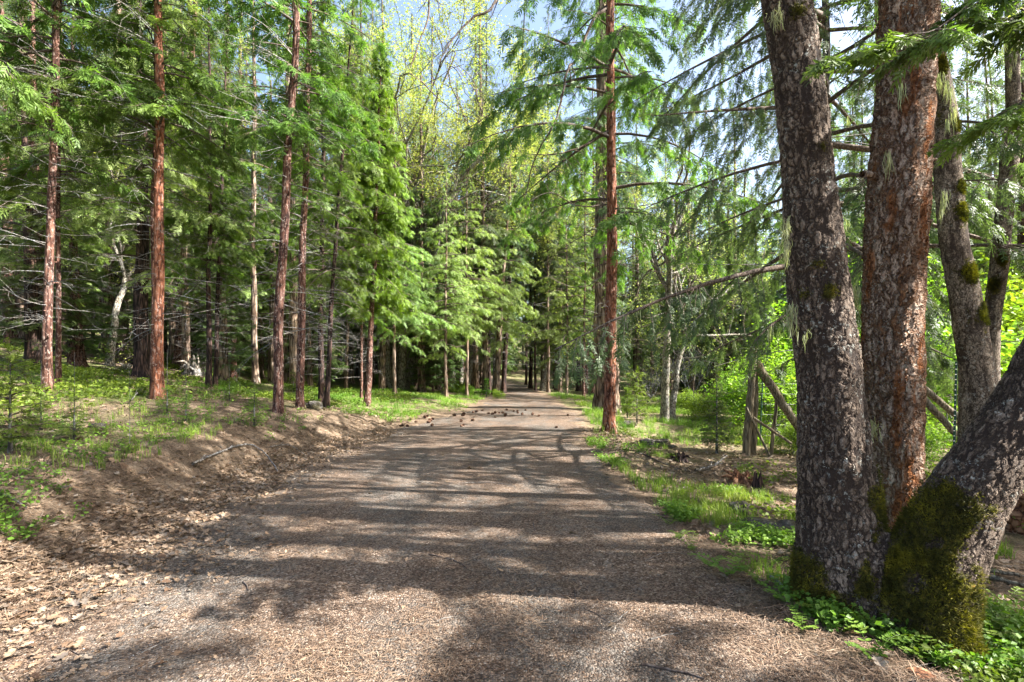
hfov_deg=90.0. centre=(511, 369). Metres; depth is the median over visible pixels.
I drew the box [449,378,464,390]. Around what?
verge bush
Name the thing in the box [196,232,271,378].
fir tree
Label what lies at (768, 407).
leafy shrub
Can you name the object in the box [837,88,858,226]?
fir tree
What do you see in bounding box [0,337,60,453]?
fir seedling
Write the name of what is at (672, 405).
oak tree
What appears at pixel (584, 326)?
cedar tree
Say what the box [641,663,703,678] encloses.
twig
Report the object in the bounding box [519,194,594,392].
fir tree
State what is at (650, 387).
bare shrub
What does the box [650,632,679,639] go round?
twig
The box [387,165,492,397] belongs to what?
fir tree
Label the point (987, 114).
fir tree
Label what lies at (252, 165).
cedar tree
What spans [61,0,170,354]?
fir tree
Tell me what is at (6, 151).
cedar tree
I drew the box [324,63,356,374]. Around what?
fir tree
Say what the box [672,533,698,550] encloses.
vetch plant
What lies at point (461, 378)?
oak tree
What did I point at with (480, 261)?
fir tree
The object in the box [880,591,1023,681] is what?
corner herbs
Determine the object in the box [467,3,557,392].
fir tree
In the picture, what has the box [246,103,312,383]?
cedar tree
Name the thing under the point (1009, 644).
ground cover plants
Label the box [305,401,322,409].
rock
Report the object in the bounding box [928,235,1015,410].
leafy shrub
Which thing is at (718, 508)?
grass
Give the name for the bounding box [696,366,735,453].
young fir
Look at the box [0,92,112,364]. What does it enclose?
fir tree
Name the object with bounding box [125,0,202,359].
cedar tree
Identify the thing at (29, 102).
cedar tree
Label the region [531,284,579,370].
fir tree
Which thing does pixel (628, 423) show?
rock
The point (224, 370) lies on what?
fir tree
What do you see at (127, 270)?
fir tree
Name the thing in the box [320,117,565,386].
oak tree
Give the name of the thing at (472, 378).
fir tree
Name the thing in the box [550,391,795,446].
grass
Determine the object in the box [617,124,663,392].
fir tree
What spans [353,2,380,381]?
fir tree
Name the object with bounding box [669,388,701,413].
leafy shrub
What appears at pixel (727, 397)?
leafy shrub
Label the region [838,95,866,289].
fir tree
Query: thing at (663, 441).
rock
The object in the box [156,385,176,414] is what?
fir seedling
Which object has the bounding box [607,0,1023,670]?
forked oak
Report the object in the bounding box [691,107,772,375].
fir tree
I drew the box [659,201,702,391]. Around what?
fir tree
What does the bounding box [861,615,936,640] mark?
vetch plant
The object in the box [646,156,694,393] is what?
fir tree
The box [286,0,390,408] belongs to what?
cedar tree
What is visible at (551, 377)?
fir tree
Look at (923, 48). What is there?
cedar tree
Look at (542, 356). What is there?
fir tree
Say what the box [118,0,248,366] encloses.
fir tree
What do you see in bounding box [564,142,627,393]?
fir tree
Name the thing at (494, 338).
fir tree
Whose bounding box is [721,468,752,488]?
tree stump
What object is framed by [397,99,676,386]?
oak tree
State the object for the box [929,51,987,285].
fir tree
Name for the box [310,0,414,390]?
fir tree
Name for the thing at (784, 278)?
fir tree
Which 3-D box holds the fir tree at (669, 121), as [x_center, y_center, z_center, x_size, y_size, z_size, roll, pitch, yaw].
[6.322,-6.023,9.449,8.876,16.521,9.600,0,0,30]
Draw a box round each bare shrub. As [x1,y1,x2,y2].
[631,356,670,401]
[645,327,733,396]
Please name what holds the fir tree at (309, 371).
on the ground at (166, 456)
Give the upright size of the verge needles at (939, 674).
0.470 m
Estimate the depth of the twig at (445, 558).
4.35 m
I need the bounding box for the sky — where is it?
[6,0,1021,321]
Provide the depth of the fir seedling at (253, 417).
9.63 m
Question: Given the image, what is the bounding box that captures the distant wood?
[0,174,966,394]
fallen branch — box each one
[0,493,26,507]
[191,443,277,471]
[634,447,703,475]
[695,454,727,470]
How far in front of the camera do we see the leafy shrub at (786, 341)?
18.38 m
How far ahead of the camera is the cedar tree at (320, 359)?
16.54 m
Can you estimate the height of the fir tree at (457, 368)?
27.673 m
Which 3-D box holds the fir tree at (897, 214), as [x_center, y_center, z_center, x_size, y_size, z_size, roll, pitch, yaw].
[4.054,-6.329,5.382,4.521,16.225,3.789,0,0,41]
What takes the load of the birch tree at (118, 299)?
on the ground at (166, 456)
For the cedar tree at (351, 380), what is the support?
on the ground at (166, 456)
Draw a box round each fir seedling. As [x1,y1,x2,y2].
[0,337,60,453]
[26,392,57,429]
[54,353,93,440]
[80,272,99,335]
[95,339,117,361]
[121,363,138,452]
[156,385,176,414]
[174,390,197,424]
[222,381,235,400]
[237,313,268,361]
[240,384,269,426]
[286,362,295,391]
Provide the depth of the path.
3.81 m
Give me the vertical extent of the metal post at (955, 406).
1.197 m
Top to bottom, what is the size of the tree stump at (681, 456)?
0.196 m
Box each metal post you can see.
[759,363,763,444]
[953,361,957,444]
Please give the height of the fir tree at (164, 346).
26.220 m
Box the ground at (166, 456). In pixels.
[0,318,1023,681]
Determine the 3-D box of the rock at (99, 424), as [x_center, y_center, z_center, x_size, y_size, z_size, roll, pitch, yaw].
[-6.262,0.865,7.718,0.234,0.130,0.194,0,0,0]
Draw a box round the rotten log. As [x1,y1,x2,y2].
[1005,493,1023,535]
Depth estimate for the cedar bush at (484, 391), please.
30.00 m
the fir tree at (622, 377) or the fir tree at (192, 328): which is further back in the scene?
the fir tree at (622, 377)
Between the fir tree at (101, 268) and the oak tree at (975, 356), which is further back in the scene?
the fir tree at (101, 268)
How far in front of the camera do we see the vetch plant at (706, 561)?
4.11 m
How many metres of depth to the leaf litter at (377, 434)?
4.66 m
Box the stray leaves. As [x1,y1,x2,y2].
[69,444,741,680]
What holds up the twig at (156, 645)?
on the path
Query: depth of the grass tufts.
7.55 m
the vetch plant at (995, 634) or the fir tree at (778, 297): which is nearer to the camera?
the vetch plant at (995, 634)
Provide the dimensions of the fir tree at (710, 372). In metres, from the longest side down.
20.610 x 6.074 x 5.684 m
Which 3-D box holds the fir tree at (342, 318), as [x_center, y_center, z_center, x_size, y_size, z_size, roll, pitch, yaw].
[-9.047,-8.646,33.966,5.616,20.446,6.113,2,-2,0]
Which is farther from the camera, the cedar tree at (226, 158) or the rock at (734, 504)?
the cedar tree at (226, 158)
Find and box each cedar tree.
[0,0,150,386]
[0,0,170,392]
[0,60,79,151]
[15,0,116,356]
[25,0,266,400]
[46,0,247,390]
[84,6,131,321]
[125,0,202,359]
[164,3,258,387]
[165,0,271,386]
[184,0,392,413]
[200,0,299,383]
[212,0,384,409]
[242,0,337,383]
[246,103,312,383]
[260,0,378,403]
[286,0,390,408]
[305,154,329,362]
[329,294,359,383]
[333,56,397,400]
[334,32,417,405]
[334,275,365,379]
[405,0,781,434]
[560,170,594,397]
[800,0,1023,168]
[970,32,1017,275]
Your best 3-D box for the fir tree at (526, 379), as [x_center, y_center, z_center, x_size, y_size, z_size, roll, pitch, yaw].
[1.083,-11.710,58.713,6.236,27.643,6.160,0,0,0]
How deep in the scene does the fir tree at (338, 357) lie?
44.83 m
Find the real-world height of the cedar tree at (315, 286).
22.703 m
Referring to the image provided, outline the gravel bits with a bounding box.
[28,470,902,681]
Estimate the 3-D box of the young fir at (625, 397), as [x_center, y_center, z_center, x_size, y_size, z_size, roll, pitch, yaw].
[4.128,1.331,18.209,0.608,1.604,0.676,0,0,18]
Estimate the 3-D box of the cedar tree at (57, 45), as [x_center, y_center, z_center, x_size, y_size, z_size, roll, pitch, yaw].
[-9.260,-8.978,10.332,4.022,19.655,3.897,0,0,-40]
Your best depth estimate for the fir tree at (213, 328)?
24.28 m
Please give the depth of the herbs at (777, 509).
8.73 m
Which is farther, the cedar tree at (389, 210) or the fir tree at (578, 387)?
the fir tree at (578, 387)
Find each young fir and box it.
[618,365,657,423]
[621,385,633,417]
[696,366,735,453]
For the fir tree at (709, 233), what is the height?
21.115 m
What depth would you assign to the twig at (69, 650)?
2.90 m
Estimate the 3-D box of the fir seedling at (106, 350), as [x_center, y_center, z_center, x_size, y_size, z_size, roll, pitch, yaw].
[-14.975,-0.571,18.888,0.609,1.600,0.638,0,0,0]
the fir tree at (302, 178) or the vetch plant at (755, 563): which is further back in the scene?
the fir tree at (302, 178)
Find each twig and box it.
[58,647,79,654]
[141,637,176,652]
[428,554,466,568]
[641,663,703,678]
[645,552,684,560]
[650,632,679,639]
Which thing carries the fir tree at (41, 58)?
on the ground at (166, 456)
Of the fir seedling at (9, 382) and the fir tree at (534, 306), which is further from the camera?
the fir tree at (534, 306)
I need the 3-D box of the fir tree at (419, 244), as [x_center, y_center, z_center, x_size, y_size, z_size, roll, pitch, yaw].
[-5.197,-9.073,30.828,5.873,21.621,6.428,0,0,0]
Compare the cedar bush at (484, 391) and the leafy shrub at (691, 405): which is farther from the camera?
the cedar bush at (484, 391)
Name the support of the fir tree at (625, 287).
on the ground at (166, 456)
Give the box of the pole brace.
[924,386,957,443]
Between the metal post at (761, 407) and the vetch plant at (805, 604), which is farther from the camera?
the metal post at (761, 407)
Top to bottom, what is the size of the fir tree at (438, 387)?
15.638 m
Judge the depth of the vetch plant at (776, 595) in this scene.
3.52 m
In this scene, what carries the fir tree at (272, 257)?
on the ground at (166, 456)
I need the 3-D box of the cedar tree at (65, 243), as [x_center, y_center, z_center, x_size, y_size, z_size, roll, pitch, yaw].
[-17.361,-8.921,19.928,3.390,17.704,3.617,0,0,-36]
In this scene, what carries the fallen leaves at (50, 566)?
on the ground at (166, 456)
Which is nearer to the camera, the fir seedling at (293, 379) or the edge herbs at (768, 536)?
the edge herbs at (768, 536)
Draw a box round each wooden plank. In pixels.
[988,574,1023,586]
[990,568,1023,576]
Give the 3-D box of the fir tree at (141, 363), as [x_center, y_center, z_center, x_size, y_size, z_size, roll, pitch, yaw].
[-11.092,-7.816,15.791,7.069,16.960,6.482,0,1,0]
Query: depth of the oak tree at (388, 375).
27.20 m
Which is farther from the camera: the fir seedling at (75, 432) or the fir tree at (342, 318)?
the fir tree at (342, 318)
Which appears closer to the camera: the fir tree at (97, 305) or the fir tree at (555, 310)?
the fir tree at (97, 305)
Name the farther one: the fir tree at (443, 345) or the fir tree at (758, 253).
the fir tree at (758, 253)
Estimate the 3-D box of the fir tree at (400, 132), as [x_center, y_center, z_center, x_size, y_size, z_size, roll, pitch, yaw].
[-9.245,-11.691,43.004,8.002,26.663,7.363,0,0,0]
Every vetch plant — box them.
[653,514,679,523]
[667,530,695,537]
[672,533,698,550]
[687,553,729,566]
[698,552,747,575]
[715,541,755,556]
[725,550,761,568]
[732,558,780,583]
[751,545,788,564]
[757,573,806,601]
[784,605,818,629]
[795,602,812,611]
[829,611,868,631]
[844,618,918,661]
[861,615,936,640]
[899,630,971,663]
[981,614,1015,639]
[986,586,1023,606]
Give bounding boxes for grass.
[0,334,435,412]
[164,374,491,422]
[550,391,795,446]
[586,415,1015,584]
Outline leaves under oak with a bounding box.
[579,427,1023,681]
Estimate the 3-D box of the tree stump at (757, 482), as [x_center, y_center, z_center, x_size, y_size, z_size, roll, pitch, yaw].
[3.844,1.720,8.008,0.239,0.302,0.245,0,0,0]
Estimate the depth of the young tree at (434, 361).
30.81 m
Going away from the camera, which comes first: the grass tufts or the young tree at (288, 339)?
the grass tufts
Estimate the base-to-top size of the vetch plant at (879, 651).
0.140 m
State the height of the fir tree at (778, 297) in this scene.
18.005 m
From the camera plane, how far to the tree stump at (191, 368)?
20.62 m
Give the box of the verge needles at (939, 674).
[574,428,1023,681]
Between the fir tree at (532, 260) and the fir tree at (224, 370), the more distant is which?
the fir tree at (532, 260)
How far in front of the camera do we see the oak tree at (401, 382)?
29.81 m
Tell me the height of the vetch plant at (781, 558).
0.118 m
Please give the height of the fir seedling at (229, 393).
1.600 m
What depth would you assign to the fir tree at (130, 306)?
44.12 m
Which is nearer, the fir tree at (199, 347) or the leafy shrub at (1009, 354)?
the leafy shrub at (1009, 354)
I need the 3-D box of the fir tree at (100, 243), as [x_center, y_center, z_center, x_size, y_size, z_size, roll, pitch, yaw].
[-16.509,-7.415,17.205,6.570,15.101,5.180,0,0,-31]
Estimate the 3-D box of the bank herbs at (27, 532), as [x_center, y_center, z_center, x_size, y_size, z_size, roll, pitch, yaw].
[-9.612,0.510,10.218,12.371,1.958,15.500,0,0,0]
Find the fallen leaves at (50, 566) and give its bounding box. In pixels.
[0,386,410,626]
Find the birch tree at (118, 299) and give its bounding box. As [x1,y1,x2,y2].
[6,105,278,365]
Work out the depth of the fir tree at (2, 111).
21.20 m
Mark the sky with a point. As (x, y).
(508, 11)
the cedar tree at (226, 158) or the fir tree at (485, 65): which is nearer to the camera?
the cedar tree at (226, 158)
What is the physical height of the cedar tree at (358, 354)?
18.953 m
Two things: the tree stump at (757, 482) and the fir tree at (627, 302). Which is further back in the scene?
the fir tree at (627, 302)
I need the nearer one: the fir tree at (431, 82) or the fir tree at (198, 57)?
the fir tree at (198, 57)
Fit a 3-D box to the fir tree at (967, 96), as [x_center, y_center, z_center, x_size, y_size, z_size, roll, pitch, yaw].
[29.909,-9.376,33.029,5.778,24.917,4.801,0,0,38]
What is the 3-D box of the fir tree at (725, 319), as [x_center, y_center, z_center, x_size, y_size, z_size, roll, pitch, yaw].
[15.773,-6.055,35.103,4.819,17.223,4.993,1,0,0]
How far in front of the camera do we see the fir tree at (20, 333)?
23.78 m
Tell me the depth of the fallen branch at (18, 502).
4.56 m
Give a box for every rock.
[88,423,105,429]
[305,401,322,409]
[624,420,636,426]
[638,438,676,447]
[726,500,757,516]
[737,517,794,534]
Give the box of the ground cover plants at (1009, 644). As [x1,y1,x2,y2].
[774,566,1023,681]
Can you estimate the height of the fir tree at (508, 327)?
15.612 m
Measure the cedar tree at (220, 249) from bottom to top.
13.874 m
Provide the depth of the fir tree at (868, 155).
26.09 m
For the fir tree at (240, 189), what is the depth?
28.00 m
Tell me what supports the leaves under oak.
on the ground at (166, 456)
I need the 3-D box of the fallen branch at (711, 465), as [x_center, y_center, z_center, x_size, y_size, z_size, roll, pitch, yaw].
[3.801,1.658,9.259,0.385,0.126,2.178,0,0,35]
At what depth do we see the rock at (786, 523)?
5.26 m
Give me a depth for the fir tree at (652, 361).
36.95 m
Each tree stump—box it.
[115,363,132,371]
[177,354,205,375]
[668,451,689,462]
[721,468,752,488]
[752,471,765,489]
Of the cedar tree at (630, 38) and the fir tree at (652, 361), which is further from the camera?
the fir tree at (652, 361)
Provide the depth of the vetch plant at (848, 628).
3.08 m
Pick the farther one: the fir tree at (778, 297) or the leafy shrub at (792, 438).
the fir tree at (778, 297)
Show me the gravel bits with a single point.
(446, 575)
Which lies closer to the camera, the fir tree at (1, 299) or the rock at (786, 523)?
the rock at (786, 523)
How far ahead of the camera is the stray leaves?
4.28 m
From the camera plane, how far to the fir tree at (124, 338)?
21.81 m
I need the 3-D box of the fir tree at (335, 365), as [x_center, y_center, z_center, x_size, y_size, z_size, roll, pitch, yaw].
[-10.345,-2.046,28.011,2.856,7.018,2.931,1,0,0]
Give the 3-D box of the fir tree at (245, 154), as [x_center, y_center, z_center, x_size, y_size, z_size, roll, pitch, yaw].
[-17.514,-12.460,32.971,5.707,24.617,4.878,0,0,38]
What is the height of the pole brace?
0.880 m
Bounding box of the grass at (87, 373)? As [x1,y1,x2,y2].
[0,334,435,412]
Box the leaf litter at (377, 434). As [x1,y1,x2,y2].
[0,419,410,681]
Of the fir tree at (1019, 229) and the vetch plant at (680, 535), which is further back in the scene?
the fir tree at (1019, 229)
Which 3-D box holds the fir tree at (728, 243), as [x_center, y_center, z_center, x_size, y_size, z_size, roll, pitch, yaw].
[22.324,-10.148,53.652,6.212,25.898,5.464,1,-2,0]
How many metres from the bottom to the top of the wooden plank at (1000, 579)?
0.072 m
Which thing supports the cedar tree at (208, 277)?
on the ground at (166, 456)
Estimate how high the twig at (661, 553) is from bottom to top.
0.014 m
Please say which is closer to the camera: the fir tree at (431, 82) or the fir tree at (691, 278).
the fir tree at (431, 82)
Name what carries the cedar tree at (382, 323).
on the ground at (166, 456)
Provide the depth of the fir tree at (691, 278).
51.91 m
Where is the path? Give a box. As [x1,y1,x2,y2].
[0,376,876,681]
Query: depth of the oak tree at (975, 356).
5.89 m
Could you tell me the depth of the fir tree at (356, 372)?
40.79 m
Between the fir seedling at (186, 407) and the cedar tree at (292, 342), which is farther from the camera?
the cedar tree at (292, 342)
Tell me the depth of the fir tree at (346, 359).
29.28 m
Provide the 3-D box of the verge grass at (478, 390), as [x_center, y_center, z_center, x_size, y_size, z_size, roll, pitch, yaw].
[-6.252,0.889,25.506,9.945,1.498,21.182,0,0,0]
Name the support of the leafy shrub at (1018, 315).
on the ground at (166, 456)
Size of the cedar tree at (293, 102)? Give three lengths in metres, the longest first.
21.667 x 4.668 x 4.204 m
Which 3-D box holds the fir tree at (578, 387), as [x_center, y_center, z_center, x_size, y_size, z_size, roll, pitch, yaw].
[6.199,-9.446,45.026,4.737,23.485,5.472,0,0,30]
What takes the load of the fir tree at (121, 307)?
on the ground at (166, 456)
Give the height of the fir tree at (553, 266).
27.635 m
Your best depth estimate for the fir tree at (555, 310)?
42.41 m
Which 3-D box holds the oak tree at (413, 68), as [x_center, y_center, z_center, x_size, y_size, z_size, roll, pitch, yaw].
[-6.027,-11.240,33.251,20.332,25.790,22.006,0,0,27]
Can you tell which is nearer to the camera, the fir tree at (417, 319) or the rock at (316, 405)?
the rock at (316, 405)
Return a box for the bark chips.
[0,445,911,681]
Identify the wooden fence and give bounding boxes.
[742,347,796,455]
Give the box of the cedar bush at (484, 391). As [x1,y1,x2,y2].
[481,377,490,396]
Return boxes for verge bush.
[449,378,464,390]
[460,384,474,394]
[492,388,505,398]
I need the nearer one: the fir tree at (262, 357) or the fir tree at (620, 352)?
the fir tree at (262, 357)
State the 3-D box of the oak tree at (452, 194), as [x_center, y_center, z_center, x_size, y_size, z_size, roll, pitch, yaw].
[-6.272,-9.217,31.429,17.584,21.602,14.254,11,0,0]
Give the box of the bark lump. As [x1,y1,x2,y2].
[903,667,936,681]
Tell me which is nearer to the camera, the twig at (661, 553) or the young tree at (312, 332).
the twig at (661, 553)
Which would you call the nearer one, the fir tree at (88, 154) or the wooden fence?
the wooden fence
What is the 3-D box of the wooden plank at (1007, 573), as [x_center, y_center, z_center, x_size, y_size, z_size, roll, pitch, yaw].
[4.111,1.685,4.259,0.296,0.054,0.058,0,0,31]
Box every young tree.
[240,226,268,342]
[268,255,306,376]
[306,225,327,374]
[403,334,437,382]
[414,301,451,391]
[425,315,465,388]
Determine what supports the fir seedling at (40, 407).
on the ground at (166, 456)
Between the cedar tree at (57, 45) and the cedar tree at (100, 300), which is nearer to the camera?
the cedar tree at (57, 45)
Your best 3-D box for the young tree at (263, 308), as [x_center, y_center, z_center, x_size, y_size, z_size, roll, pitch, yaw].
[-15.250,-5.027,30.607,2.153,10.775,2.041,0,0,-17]
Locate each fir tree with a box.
[0,0,62,346]
[0,0,84,341]
[0,0,134,362]
[0,0,264,377]
[0,3,9,325]
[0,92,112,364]
[1,14,135,347]
[9,0,95,194]
[19,219,111,337]
[22,183,127,367]
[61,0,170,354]
[62,0,127,342]
[63,0,195,352]
[81,0,190,331]
[91,2,164,321]
[96,215,180,363]
[108,1,131,344]
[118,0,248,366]
[128,292,167,334]
[134,0,188,351]
[148,0,197,348]
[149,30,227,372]
[164,260,216,357]
[166,0,247,307]
[179,226,256,382]
[184,3,247,357]
[191,273,249,364]
[193,77,340,383]
[195,0,267,362]
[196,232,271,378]
[213,0,277,349]
[228,252,288,378]
[232,21,266,306]
[247,164,287,359]
[261,13,329,302]
[283,249,343,386]
[305,275,348,386]
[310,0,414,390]
[315,1,391,388]
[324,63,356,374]
[325,265,364,368]
[327,255,358,376]
[332,163,410,387]
[336,127,456,393]
[344,0,420,390]
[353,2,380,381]
[355,91,411,368]
[365,81,411,357]
[374,44,470,391]
[374,351,378,372]
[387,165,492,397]
[396,14,447,387]
[407,246,464,381]
[409,149,519,396]
[416,160,484,390]
[417,12,461,386]
[429,241,465,382]
[441,7,516,388]
[441,79,498,383]
[442,0,528,392]
[449,3,527,389]
[455,247,492,386]
[456,159,551,393]
[463,45,510,384]
[465,271,518,379]
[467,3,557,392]
[506,119,554,387]
[510,66,563,384]
[511,164,537,384]
[513,37,580,390]
[515,139,554,358]
[517,8,592,391]
[517,112,590,392]
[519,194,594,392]
[530,161,569,389]
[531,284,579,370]
[540,354,564,387]
[543,0,691,412]
[551,0,1023,416]
[554,81,629,394]
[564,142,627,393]
[565,130,591,390]
[568,218,590,373]
[588,323,629,374]
[616,139,660,385]
[616,230,631,314]
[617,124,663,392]
[617,330,630,391]
[632,296,671,397]
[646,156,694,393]
[654,123,728,395]
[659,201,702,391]
[673,183,698,392]
[684,185,732,394]
[688,159,744,394]
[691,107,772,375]
[701,154,749,373]
[706,156,776,381]
[726,0,949,531]
[738,186,779,363]
[739,164,794,408]
[769,236,795,375]
[835,0,937,280]
[835,74,869,229]
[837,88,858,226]
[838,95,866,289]
[845,9,971,305]
[860,106,988,269]
[929,0,1023,349]
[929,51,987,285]
[932,44,990,284]
[940,30,1017,287]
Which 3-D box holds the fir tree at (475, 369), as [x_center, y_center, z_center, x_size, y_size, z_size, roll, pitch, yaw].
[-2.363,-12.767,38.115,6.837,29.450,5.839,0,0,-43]
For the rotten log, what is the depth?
5.67 m
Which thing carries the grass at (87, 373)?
on the ground at (166, 456)
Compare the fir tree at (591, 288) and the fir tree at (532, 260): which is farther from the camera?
the fir tree at (532, 260)
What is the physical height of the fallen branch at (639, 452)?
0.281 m
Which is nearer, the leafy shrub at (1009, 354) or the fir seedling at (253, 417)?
the fir seedling at (253, 417)
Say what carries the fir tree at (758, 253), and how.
on the ground at (166, 456)
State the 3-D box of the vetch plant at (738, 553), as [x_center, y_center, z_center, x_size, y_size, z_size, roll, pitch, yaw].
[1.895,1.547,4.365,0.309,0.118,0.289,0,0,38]
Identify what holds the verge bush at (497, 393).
on the ground at (166, 456)
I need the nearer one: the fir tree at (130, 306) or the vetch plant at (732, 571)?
the vetch plant at (732, 571)
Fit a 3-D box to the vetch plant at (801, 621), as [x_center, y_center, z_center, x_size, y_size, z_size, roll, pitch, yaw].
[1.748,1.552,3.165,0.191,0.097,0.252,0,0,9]
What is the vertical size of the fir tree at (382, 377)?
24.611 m
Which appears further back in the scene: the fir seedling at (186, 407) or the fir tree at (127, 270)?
the fir tree at (127, 270)
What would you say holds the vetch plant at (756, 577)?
on the ground at (166, 456)
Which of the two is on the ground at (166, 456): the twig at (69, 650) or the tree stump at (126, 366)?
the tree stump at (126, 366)
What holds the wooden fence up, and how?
on the ground at (166, 456)
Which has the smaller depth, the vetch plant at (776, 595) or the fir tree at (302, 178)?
the vetch plant at (776, 595)
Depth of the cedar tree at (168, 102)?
11.09 m
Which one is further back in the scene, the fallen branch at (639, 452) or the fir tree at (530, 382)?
the fir tree at (530, 382)
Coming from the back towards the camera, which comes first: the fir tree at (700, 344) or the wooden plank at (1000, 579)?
the fir tree at (700, 344)
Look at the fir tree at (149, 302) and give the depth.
26.23 m
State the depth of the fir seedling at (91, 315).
27.35 m
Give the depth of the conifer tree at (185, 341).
21.00 m
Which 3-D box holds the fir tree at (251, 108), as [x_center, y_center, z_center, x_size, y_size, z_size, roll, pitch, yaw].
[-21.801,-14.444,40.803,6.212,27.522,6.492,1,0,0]
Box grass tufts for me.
[0,367,347,469]
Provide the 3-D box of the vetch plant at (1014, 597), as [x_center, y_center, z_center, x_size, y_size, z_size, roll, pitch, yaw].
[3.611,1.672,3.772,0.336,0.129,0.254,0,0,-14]
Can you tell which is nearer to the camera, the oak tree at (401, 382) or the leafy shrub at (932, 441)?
the leafy shrub at (932, 441)
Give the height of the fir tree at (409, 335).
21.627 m
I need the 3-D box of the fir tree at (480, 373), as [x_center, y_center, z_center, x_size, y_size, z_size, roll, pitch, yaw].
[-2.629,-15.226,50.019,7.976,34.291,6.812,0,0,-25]
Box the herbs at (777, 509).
[563,393,1023,559]
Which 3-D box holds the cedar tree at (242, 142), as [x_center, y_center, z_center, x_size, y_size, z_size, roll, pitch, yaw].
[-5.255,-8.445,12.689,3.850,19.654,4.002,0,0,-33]
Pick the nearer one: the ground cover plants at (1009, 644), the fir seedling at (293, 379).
the ground cover plants at (1009, 644)
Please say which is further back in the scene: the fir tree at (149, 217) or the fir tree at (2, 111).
the fir tree at (149, 217)
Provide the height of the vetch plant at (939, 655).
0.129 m
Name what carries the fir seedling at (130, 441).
on the ground at (166, 456)
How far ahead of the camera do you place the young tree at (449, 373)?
30.26 m
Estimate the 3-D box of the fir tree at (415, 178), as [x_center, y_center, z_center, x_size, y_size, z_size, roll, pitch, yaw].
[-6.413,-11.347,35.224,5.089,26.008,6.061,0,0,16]
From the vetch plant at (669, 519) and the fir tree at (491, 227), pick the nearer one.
the vetch plant at (669, 519)
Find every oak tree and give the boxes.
[167,0,525,388]
[219,3,663,389]
[228,0,569,382]
[297,10,572,389]
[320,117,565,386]
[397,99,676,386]
[444,143,538,382]
[453,104,747,390]
[517,52,774,423]
[603,170,783,419]
[872,0,1023,524]
[951,3,1023,381]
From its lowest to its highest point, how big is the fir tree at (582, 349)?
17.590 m
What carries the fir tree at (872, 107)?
on the ground at (166, 456)
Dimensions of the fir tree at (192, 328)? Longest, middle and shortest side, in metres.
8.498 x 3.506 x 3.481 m
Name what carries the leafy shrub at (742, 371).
on the ground at (166, 456)
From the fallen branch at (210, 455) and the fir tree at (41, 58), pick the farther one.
the fir tree at (41, 58)
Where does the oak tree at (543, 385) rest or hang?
on the ground at (166, 456)
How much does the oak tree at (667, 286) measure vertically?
12.001 m
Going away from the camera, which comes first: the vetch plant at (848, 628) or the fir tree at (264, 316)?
the vetch plant at (848, 628)
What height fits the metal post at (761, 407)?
2.024 m
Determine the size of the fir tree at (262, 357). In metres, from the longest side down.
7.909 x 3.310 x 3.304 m
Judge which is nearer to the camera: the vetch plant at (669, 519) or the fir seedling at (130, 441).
the vetch plant at (669, 519)
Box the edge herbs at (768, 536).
[584,423,1023,637]
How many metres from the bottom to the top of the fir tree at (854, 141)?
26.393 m
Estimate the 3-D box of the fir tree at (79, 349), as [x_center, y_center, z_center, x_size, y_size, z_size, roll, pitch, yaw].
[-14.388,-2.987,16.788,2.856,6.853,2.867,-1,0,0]
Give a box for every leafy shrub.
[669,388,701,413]
[680,389,731,421]
[700,354,774,431]
[711,343,787,424]
[718,333,796,445]
[747,242,984,439]
[763,422,796,453]
[770,234,1023,447]
[924,418,956,474]
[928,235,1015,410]
[929,232,1023,418]
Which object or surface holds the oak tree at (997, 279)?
on the ground at (166, 456)
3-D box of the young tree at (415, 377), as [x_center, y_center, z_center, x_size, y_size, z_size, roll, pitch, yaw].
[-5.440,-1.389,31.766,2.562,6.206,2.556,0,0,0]
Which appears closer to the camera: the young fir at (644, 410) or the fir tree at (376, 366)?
the young fir at (644, 410)
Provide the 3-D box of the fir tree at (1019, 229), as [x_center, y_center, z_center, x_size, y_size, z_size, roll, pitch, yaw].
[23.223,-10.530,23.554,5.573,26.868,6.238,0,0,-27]
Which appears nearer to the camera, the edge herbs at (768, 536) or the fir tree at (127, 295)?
the edge herbs at (768, 536)
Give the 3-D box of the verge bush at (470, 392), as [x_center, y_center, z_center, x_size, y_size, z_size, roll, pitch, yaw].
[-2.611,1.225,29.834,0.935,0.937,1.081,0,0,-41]
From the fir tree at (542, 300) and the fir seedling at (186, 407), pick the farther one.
the fir tree at (542, 300)
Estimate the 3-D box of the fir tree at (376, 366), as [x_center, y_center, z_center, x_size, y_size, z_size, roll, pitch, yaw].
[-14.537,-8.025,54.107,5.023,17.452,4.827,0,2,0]
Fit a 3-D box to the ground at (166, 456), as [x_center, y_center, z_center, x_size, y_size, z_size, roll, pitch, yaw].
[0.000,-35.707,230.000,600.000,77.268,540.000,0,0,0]
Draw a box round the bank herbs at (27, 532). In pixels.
[0,365,406,540]
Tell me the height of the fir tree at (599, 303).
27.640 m
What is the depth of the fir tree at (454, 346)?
42.00 m
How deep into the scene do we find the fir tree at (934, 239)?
23.52 m

